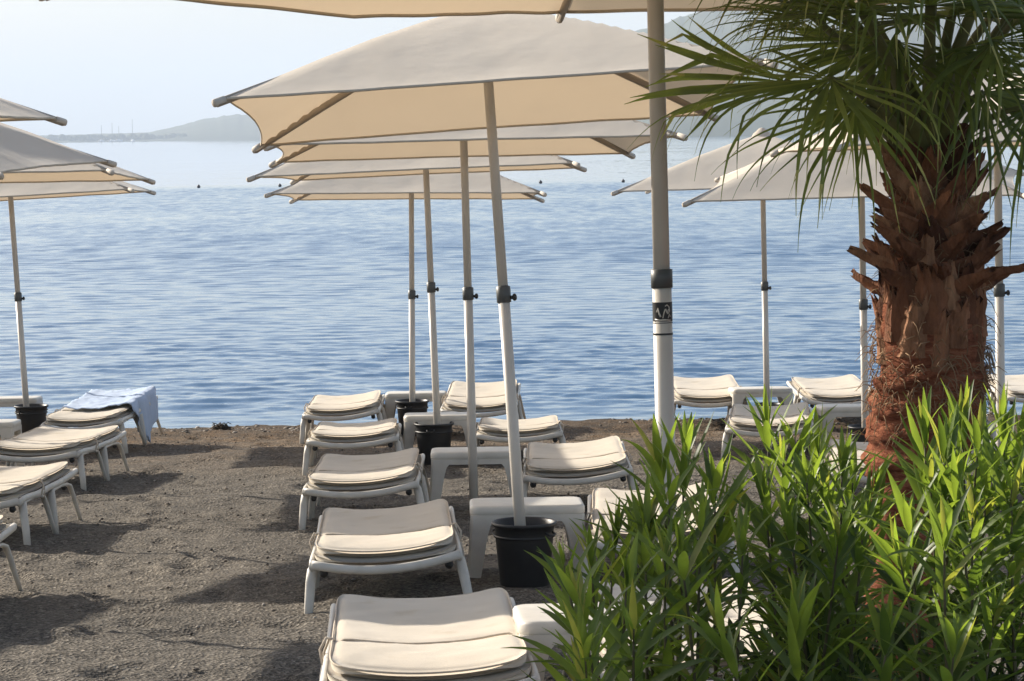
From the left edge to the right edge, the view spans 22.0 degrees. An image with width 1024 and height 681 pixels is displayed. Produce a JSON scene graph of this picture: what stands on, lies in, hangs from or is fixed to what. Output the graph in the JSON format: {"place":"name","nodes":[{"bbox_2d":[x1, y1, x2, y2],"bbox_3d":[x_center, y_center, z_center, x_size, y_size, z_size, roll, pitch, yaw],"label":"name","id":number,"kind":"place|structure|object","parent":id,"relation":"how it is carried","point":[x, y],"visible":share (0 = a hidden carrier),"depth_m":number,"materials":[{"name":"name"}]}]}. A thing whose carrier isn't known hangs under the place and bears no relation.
{"place":"outdoors","nodes":[
{"label":"outdoors","id":0,"kind":"place"},
{"bbox_2d":[0,0,696,134],"label":"sky","id":1,"kind":"structure","parent":0,"point":[146,65],"materials":[{"name":"white"}]},
{"bbox_2d":[0,135,1023,428],"bbox_3d":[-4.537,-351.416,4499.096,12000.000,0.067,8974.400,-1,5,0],"label":"sea","id":2,"kind":"structure","parent":0,"point":[226,291],"depth_m":50.57,"materials":[{"name":"blue liquid"}]},
{"bbox_2d":[0,414,1023,680],"bbox_3d":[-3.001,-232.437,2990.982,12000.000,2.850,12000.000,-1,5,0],"label":"beach","id":3,"kind":"structure","parent":0,"point":[148,640],"depth_m":14.93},
{"bbox_2d":[0,515,22,590],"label":"sun lounger","id":4,"kind":"object","parent":3,"relation":"on","point":[6,530],"visible":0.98,"depth_m":13.55,"materials":[{"name":"white plastic"}]},
{"bbox_2d":[0,419,24,466],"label":"side table","id":5,"kind":"object","parent":3,"relation":"on","point":[9,428],"visible":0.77,"depth_m":21.83,"materials":[{"name":"white plastic"}]},
{"bbox_2d":[0,396,42,406],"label":"side table","id":6,"kind":"object","parent":3,"relation":"on","point":[8,401],"visible":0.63,"depth_m":25.90,"materials":[{"name":"white plastic"}]},
{"bbox_2d":[14,403,48,432],"bbox_3d":[-4.680,0.806,25.638,0.335,0.356,0.335,-2,5,-13],"label":"planter pot","id":7,"kind":"object","parent":3,"relation":"on","point":[32,416],"visible":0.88,"depth_m":25.51,"materials":[{"name":"black plastic"}]},
{"bbox_2d":[0,181,155,406],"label":"parasol","id":8,"kind":"object","parent":7,"relation":"in","point":[10,192],"visible":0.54,"depth_m":25.48,"materials":[{"name":"fabric"}]},
{"bbox_2d":[0,98,66,125],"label":"parasol","id":9,"kind":"object","parent":3,"relation":"on","point":[11,111],"visible":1,"depth_m":14.09,"materials":[{"name":"fabric"}]},
{"bbox_2d":[0,461,82,544],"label":"sun lounger","id":10,"kind":"object","parent":3,"relation":"on","point":[25,485],"visible":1,"depth_m":16.55,"materials":[{"name":"white plastic"}]},
{"bbox_2d":[0,124,116,179],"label":"parasol","id":11,"kind":"object","parent":3,"relation":"on","point":[20,150],"visible":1,"depth_m":16.84,"materials":[{"name":"fabric"}]},
{"bbox_2d":[0,425,128,490],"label":"sun lounger","id":12,"kind":"object","parent":3,"relation":"on","point":[40,444],"visible":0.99,"depth_m":20.30,"materials":[{"name":"white plastic"}]},
{"bbox_2d":[0,122,155,184],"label":"parasol","id":13,"kind":"object","parent":3,"relation":"on","point":[97,172],"visible":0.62,"depth_m":21.46,"materials":[{"name":"fabric"}]},
{"bbox_2d":[39,395,163,452],"bbox_3d":[-3.809,0.777,24.412,0.829,0.424,1.889,-3,4,3],"label":"sun lounger","id":14,"kind":"object","parent":3,"relation":"on","point":[70,418],"visible":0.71,"depth_m":23.62,"materials":[{"name":"white plastic"}]},
{"bbox_2d":[63,386,157,442],"bbox_3d":[-3.722,0.733,24.669,0.687,0.488,1.253,-3,4,3],"label":"beach towel","id":15,"kind":"object","parent":14,"relation":"on","point":[138,398],"visible":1,"depth_m":24.63,"materials":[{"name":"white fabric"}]},
{"bbox_2d":[212,422,233,429],"bbox_3d":[-2.935,0.881,26.651,0.237,0.120,0.129,-1,5,-9],"label":"seaweed clump","id":16,"kind":"object","parent":3,"relation":"on","point":[220,426],"visible":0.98,"depth_m":26.62,"materials":[{"name":"black plant"}]},
{"bbox_2d":[300,390,386,443],"bbox_3d":[-1.616,0.755,25.574,0.829,0.424,1.888,-4,2,-1],"label":"sun lounger","id":17,"kind":"object","parent":3,"relation":"on","point":[337,408],"visible":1,"depth_m":24.77,"materials":[{"name":"beige fabric"}]},
{"bbox_2d":[302,418,403,474],"bbox_3d":[-1.287,0.888,21.746,0.829,0.424,1.888,-2,0,-1],"label":"sun lounger","id":18,"kind":"object","parent":3,"relation":"on","point":[325,434],"visible":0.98,"depth_m":20.92,"materials":[{"name":"white plastic"}]},
{"bbox_2d":[299,448,429,529],"bbox_3d":[-0.954,0.994,17.398,0.829,0.424,1.888,-4,2,0],"label":"sun lounger","id":19,"kind":"object","parent":3,"relation":"on","point":[337,476],"visible":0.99,"depth_m":16.66,"materials":[{"name":"white plastic"}]},
{"bbox_2d":[304,499,472,613],"bbox_3d":[-0.634,1.113,13.415,0.829,0.424,1.888,-4,2,-2],"label":"sun lounger","id":20,"kind":"object","parent":3,"relation":"on","point":[354,539],"visible":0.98,"depth_m":12.68,"materials":[{"name":"white plastic"}]},
{"bbox_2d":[395,398,428,435],"bbox_3d":[-0.970,0.758,25.638,0.335,0.356,0.335,-5,6,-44],"label":"planter pot","id":21,"kind":"object","parent":3,"relation":"on","point":[404,406],"visible":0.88,"depth_m":25.52,"materials":[{"name":"black plastic"}]},
{"bbox_2d":[264,172,546,401],"bbox_3d":[-0.973,-0.465,25.562,2.610,3.025,2.610,0,2,0],"label":"parasol","id":22,"kind":"object","parent":21,"relation":"in","point":[442,186],"visible":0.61,"depth_m":24.61,"materials":[{"name":"fabric"}]},
{"bbox_2d":[385,391,446,418],"bbox_3d":[-0.951,0.724,26.146,0.634,0.425,0.534,-1,2,0],"label":"side table","id":23,"kind":"object","parent":3,"relation":"on","point":[391,397],"visible":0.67,"depth_m":25.89,"materials":[{"name":"white plastic"}]},
{"bbox_2d":[319,588,540,680],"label":"sun lounger","id":24,"kind":"object","parent":3,"relation":"on","point":[466,637],"visible":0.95,"depth_m":9.31,"materials":[{"name":"white plastic"}]},
{"bbox_2d":[414,421,453,464],"bbox_3d":[-0.649,0.860,21.935,0.335,0.356,0.335,-4,6,-36],"label":"planter pot","id":25,"kind":"object","parent":3,"relation":"on","point":[429,437],"visible":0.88,"depth_m":21.81,"materials":[{"name":"black plastic"}]},
{"bbox_2d":[246,155,586,424],"bbox_3d":[-0.670,-0.459,21.774,2.610,3.025,2.610,-2,3,3],"label":"parasol","id":26,"kind":"object","parent":25,"relation":"in","point":[297,172],"visible":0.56,"depth_m":20.73,"materials":[{"name":"fabric"}]},
{"bbox_2d":[403,412,467,449],"bbox_3d":[-0.610,0.831,22.243,0.634,0.425,0.534,-1,2,-1],"label":"side table","id":27,"kind":"object","parent":3,"relation":"on","point":[426,418],"visible":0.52,"depth_m":21.99,"materials":[{"name":"white plastic"}]},
{"bbox_2d":[430,446,511,500],"bbox_3d":[-0.248,0.951,17.889,0.634,0.425,0.534,-1,2,-1],"label":"side table","id":28,"kind":"object","parent":3,"relation":"on","point":[443,459],"visible":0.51,"depth_m":17.64,"materials":[{"name":"white plastic"}]},
{"bbox_2d":[263,120,687,500],"bbox_3d":[-0.291,-0.330,17.402,2.610,3.025,2.610,-2,2,-4],"label":"parasol","id":29,"kind":"object","parent":3,"relation":"on","point":[601,138],"visible":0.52,"depth_m":17.40,"materials":[{"name":"fabric"}]},
{"bbox_2d":[39,0,919,680],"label":"parasol","id":30,"kind":"object","parent":3,"relation":"on","point":[661,270],"visible":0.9,"depth_m":7.99,"materials":[{"name":"metal"}]},
{"bbox_2d":[440,379,525,418],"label":"sun lounger","id":31,"kind":"object","parent":3,"relation":"on","point":[490,397],"visible":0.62,"depth_m":25.68,"materials":[{"name":"beige fabric"}]},
{"bbox_2d":[2,417,1016,680],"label":"pebbles","id":32,"kind":"object","parent":3,"relation":"on","point":[284,503],"visible":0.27,"depth_m":19.54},
{"bbox_2d":[727,386,793,417],"bbox_3d":[2.469,0.680,26.146,0.634,0.425,0.534,-1,2,-1],"label":"side table","id":33,"kind":"object","parent":32,"relation":"on","point":[738,395],"visible":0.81,"depth_m":25.90,"materials":[{"name":"white plastic"}]},
{"bbox_2d":[786,374,871,407],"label":"sun lounger","id":34,"kind":"object","parent":32,"relation":"on","point":[832,390],"visible":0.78,"depth_m":26.56,"materials":[{"name":"beige fabric"}]},
{"bbox_2d":[988,374,1023,413],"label":"sun lounger","id":35,"kind":"object","parent":32,"relation":"on","point":[1016,385],"visible":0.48,"depth_m":26.80,"materials":[{"name":"white plastic"}]},
{"bbox_2d":[476,415,565,446],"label":"sun lounger","id":36,"kind":"object","parent":3,"relation":"on","point":[530,430],"visible":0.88,"depth_m":21.50,"materials":[{"name":"white plastic"}]},
{"bbox_2d":[491,516,556,587],"bbox_3d":[0.064,1.096,13.398,0.335,0.356,0.335,-1,5,2],"label":"planter pot","id":37,"kind":"object","parent":3,"relation":"on","point":[519,566],"visible":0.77,"depth_m":13.28,"materials":[{"name":"black plastic"}]},
{"bbox_2d":[211,14,778,525],"bbox_3d":[-0.044,-0.253,13.349,2.610,3.025,2.610,-4,-1,-2],"label":"parasol","id":38,"kind":"object","parent":37,"relation":"in","point":[489,74],"visible":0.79,"depth_m":13.31,"materials":[{"name":"fabric"}]},
{"bbox_2d":[468,497,585,577],"bbox_3d":[0.079,1.061,13.916,0.634,0.425,0.534,-1,2,-1],"label":"side table","id":39,"kind":"object","parent":3,"relation":"on","point":[485,513],"visible":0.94,"depth_m":13.66,"materials":[{"name":"white plastic"}]},
{"bbox_2d":[521,436,636,496],"bbox_3d":[0.451,0.954,18.319,0.829,0.424,1.888,-4,2,1],"label":"sun lounger","id":40,"kind":"object","parent":3,"relation":"on","point":[586,462],"visible":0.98,"depth_m":17.59,"materials":[{"name":"white plastic"}]},
{"bbox_2d":[513,601,686,680],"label":"side table","id":41,"kind":"object","parent":3,"relation":"on","point":[531,621],"visible":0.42,"depth_m":9.22,"materials":[{"name":"white plastic"}]},
{"bbox_2d":[504,471,718,680],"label":"oleander shrub","id":42,"kind":"object","parent":3,"relation":"on","point":[610,628],"visible":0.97,"depth_m":5.68,"materials":[{"name":"green plant"}]},
{"bbox_2d":[581,483,739,580],"bbox_3d":[0.773,1.064,14.113,0.829,0.424,1.888,-3,2,2],"label":"sun lounger","id":43,"kind":"object","parent":3,"relation":"on","point":[597,500],"visible":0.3,"depth_m":14.07,"materials":[{"name":"white plastic"}]},
{"bbox_2d":[562,578,775,680],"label":"sun lounger","id":44,"kind":"object","parent":3,"relation":"on","point":[732,614],"visible":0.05,"depth_m":9.59,"materials":[{"name":"white plastic"}]},
{"bbox_2d":[575,410,809,680],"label":"oleander shrub","id":45,"kind":"object","parent":3,"relation":"on","point":[715,530],"visible":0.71,"depth_m":5.98,"materials":[{"name":"green plant"}]},
{"bbox_2d":[611,127,791,404],"bbox_3d":[2.446,-0.546,25.468,2.610,3.025,2.610,-1,3,10],"label":"parasol","id":46,"kind":"object","parent":3,"relation":"on","point":[681,176],"visible":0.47,"depth_m":24.85,"materials":[{"name":"fabric"}]},
{"bbox_2d":[674,374,747,413],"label":"sun lounger","id":47,"kind":"object","parent":3,"relation":"on","point":[710,392],"visible":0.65,"depth_m":26.38,"materials":[{"name":"beige fabric"}]},
{"bbox_2d":[721,402,813,458],"bbox_3d":[2.220,0.796,22.617,0.829,0.424,1.889,-1,2,6],"label":"sun lounger","id":48,"kind":"object","parent":3,"relation":"on","point":[740,421],"visible":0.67,"depth_m":21.92,"materials":[{"name":"white plastic"}]},
{"bbox_2d":[757,402,780,405],"bbox_3d":[2.490,0.752,25.541,0.268,0.285,0.268,3,6,42],"label":"planter pot","id":49,"kind":"object","parent":3,"relation":"on","point":[773,403],"visible":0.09,"depth_m":25.61,"materials":[{"name":"black plastic"}]},
{"bbox_2d":[710,384,930,680],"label":"oleander shrub","id":50,"kind":"object","parent":3,"relation":"on","point":[844,543],"visible":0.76,"depth_m":6.08,"materials":[{"name":"green plant"}]},
{"bbox_2d":[624,0,1023,680],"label":"fan palm","id":51,"kind":"object","parent":3,"relation":"on","point":[936,278],"visible":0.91,"depth_m":7.63,"materials":[{"name":"green plant"}]},
{"bbox_2d":[662,566,1023,680],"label":"oleander shrub","id":52,"kind":"object","parent":3,"relation":"on","point":[796,620],"visible":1,"depth_m":5.39,"materials":[{"name":"green plant"}]},
{"bbox_2d":[816,404,871,444],"bbox_3d":[2.950,0.771,22.743,0.634,0.425,0.534,-1,2,0],"label":"side table","id":53,"kind":"object","parent":3,"relation":"on","point":[846,410],"visible":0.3,"depth_m":22.49,"materials":[{"name":"white plastic"}]},
{"bbox_2d":[823,439,867,512],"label":"sun lounger","id":54,"kind":"object","parent":3,"relation":"on","point":[861,445],"visible":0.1,"depth_m":17.91,"materials":[{"name":"plastic"}]},
{"bbox_2d":[682,150,1023,427],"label":"parasol","id":55,"kind":"object","parent":3,"relation":"on","point":[778,185],"visible":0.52,"depth_m":20.23,"materials":[{"name":"fabric"}]},
{"bbox_2d":[847,424,867,441],"bbox_3d":[2.871,0.850,21.336,0.301,0.320,0.301,1,5,25],"label":"planter pot","id":56,"kind":"object","parent":3,"relation":"on","point":[854,428],"visible":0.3,"depth_m":21.23,"materials":[{"name":"black plastic"}]},
{"bbox_2d":[770,65,1023,510],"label":"parasol","id":57,"kind":"object","parent":3,"relation":"on","point":[1000,292],"visible":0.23,"depth_m":17.24,"materials":[{"name":"fabric"}]},
{"bbox_2d":[824,375,1023,680],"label":"oleander shrub","id":58,"kind":"object","parent":3,"relation":"on","point":[945,497],"visible":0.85,"depth_m":5.58,"materials":[{"name":"green plant"}]},
{"bbox_2d":[965,441,996,487],"bbox_3d":[3.312,0.901,18.040,0.634,0.425,0.534,-1,2,0],"label":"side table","id":59,"kind":"object","parent":3,"relation":"on","point":[972,451],"visible":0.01,"depth_m":17.79,"materials":[{"name":"white plastic"}]},
{"bbox_2d":[986,414,996,438],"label":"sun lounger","id":60,"kind":"object","parent":3,"relation":"on","point":[993,434],"visible":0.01,"depth_m":21.58,"materials":[{"name":"white plastic"}]},
{"bbox_2d":[972,76,1023,109],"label":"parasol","id":61,"kind":"object","parent":3,"relation":"on","point":[1002,88],"visible":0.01,"depth_m":13.57,"materials":[{"name":"fabric"}]},
{"bbox_2d":[39,1,1023,141],"bbox_3d":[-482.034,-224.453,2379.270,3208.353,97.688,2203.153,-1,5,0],"label":"hills","id":62,"kind":"structure","parent":0,"point":[236,127],"depth_m":1561.88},
{"bbox_2d":[44,133,186,140],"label":"wood","id":63,"kind":"object","parent":62,"relation":"on","point":[90,137],"visible":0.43,"depth_m":2440.13,"materials":[{"name":"grey"}]}
]}

